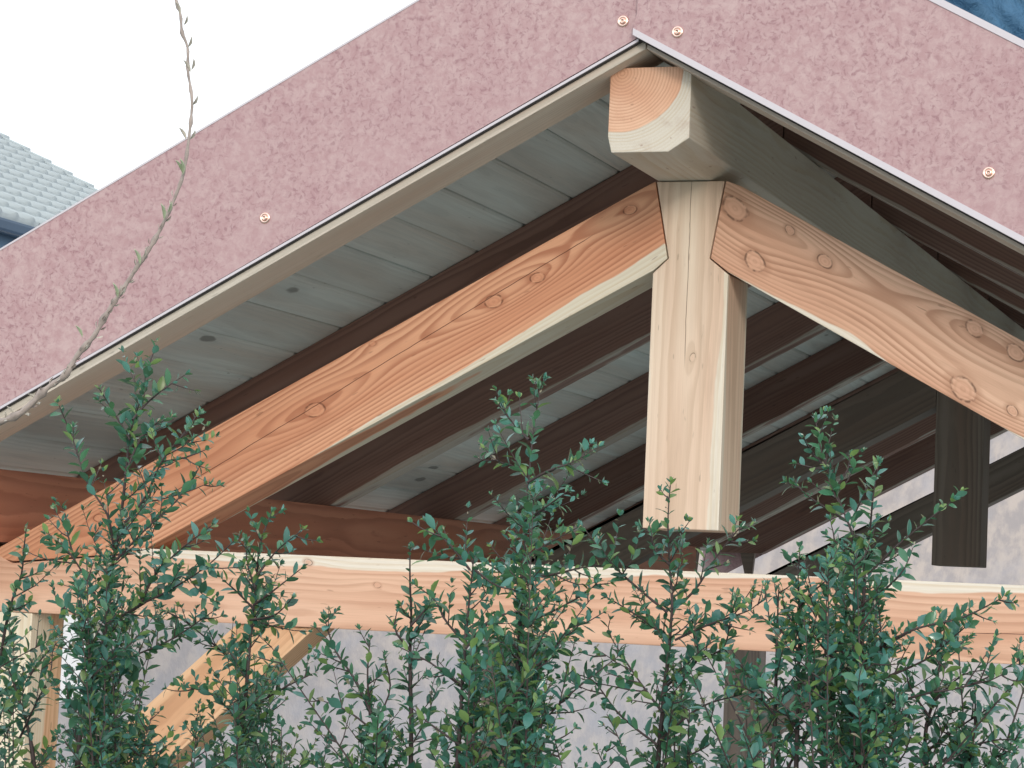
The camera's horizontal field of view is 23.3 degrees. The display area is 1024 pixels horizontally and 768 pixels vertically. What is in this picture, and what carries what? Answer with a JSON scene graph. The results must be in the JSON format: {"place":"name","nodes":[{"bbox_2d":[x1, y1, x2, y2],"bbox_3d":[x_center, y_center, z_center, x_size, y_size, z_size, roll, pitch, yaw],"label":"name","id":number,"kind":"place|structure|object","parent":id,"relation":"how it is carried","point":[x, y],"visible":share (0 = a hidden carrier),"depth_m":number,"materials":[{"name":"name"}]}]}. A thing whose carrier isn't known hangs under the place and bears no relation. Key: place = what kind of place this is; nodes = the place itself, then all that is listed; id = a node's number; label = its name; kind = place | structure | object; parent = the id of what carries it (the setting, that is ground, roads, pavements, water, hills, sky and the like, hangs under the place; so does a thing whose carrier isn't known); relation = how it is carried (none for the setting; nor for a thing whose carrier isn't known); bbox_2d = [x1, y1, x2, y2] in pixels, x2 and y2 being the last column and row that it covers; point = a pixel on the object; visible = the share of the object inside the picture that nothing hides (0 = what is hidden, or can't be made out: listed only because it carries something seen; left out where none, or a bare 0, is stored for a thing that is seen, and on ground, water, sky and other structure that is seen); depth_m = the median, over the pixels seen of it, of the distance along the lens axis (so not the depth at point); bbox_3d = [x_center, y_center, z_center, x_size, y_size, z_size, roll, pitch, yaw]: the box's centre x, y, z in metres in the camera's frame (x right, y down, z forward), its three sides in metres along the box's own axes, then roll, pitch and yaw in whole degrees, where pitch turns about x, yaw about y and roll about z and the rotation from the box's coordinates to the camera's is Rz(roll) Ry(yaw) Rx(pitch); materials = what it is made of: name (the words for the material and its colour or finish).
{"place":"outdoors","nodes":[
{"label":"outdoors","id":0,"kind":"place"},
{"bbox_2d":[0,0,414,189],"label":"sky","id":1,"kind":"structure","parent":0,"point":[96,89],"materials":[{"name":"white"}]},
{"bbox_2d":[0,0,1023,767],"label":"timber pavilion","id":2,"kind":"structure","parent":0,"point":[708,256],"depth_m":5.05,"materials":[{"name":"brown wood"}]},
{"bbox_2d":[945,0,1023,39],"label":"tarpaulin","id":3,"kind":"object","parent":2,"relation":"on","point":[1007,16],"visible":0.08,"depth_m":14.16,"materials":[{"name":"blue plastic"}]},
{"bbox_2d":[55,431,1023,767],"bbox_3d":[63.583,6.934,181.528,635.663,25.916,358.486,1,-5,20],"label":"building wall","id":4,"kind":"structure","parent":0,"point":[1005,549],"depth_m":27.85,"materials":[{"name":"grey paint"}]},
{"label":"ground","id":5,"kind":"structure","parent":0,"visible":0},
{"bbox_2d":[0,523,72,767],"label":"hedge shrub","id":6,"kind":"object","parent":5,"relation":"on","point":[14,690],"visible":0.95,"depth_m":3.36,"materials":[{"name":"green plant"}]},
{"bbox_2d":[0,132,97,701],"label":"tiled house","id":7,"kind":"structure","parent":5,"relation":"on","point":[36,190],"depth_m":26.00,"materials":[{"name":"grey tile"}]},
{"bbox_2d":[0,0,197,426],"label":"bare shoot","id":8,"kind":"object","parent":5,"relation":"on","point":[40,393],"visible":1,"depth_m":3.50,"materials":[{"name":"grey plant"}]},
{"bbox_2d":[15,337,254,767],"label":"hedge shrub","id":9,"kind":"object","parent":5,"relation":"on","point":[108,742],"visible":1,"depth_m":3.20,"materials":[{"name":"green plant"}]},
{"bbox_2d":[151,504,331,767],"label":"hedge shrub","id":10,"kind":"object","parent":5,"relation":"on","point":[250,708],"visible":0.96,"depth_m":3.29,"materials":[{"name":"green plant"}]},
{"bbox_2d":[245,542,448,767],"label":"hedge shrub","id":11,"kind":"object","parent":5,"relation":"on","point":[380,738],"visible":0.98,"depth_m":3.14,"materials":[{"name":"green plant"}]},
{"bbox_2d":[364,501,558,767],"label":"hedge shrub","id":12,"kind":"object","parent":5,"relation":"on","point":[471,717],"visible":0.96,"depth_m":2.96,"materials":[{"name":"green plant"}]},
{"bbox_2d":[459,372,628,767],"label":"hedge shrub","id":13,"kind":"object","parent":5,"relation":"on","point":[526,738],"visible":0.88,"depth_m":3.07,"materials":[{"name":"green plant"}]},
{"bbox_2d":[555,476,771,767],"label":"hedge shrub","id":14,"kind":"object","parent":5,"relation":"on","point":[671,723],"visible":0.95,"depth_m":3.05,"materials":[{"name":"green plant"}]},
{"bbox_2d":[680,541,938,767],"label":"hedge shrub","id":15,"kind":"object","parent":5,"relation":"on","point":[755,679],"visible":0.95,"depth_m":2.89,"materials":[{"name":"green plant"}]},
{"bbox_2d":[756,615,1023,767],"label":"hedge shrub","id":16,"kind":"object","parent":5,"relation":"on","point":[967,758],"visible":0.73,"depth_m":2.97,"materials":[{"name":"green plant"}]},
{"bbox_2d":[780,405,1023,767],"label":"hedge shrub","id":17,"kind":"object","parent":5,"relation":"on","point":[860,744],"visible":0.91,"depth_m":2.90,"materials":[{"name":"green plant"}]}
]}

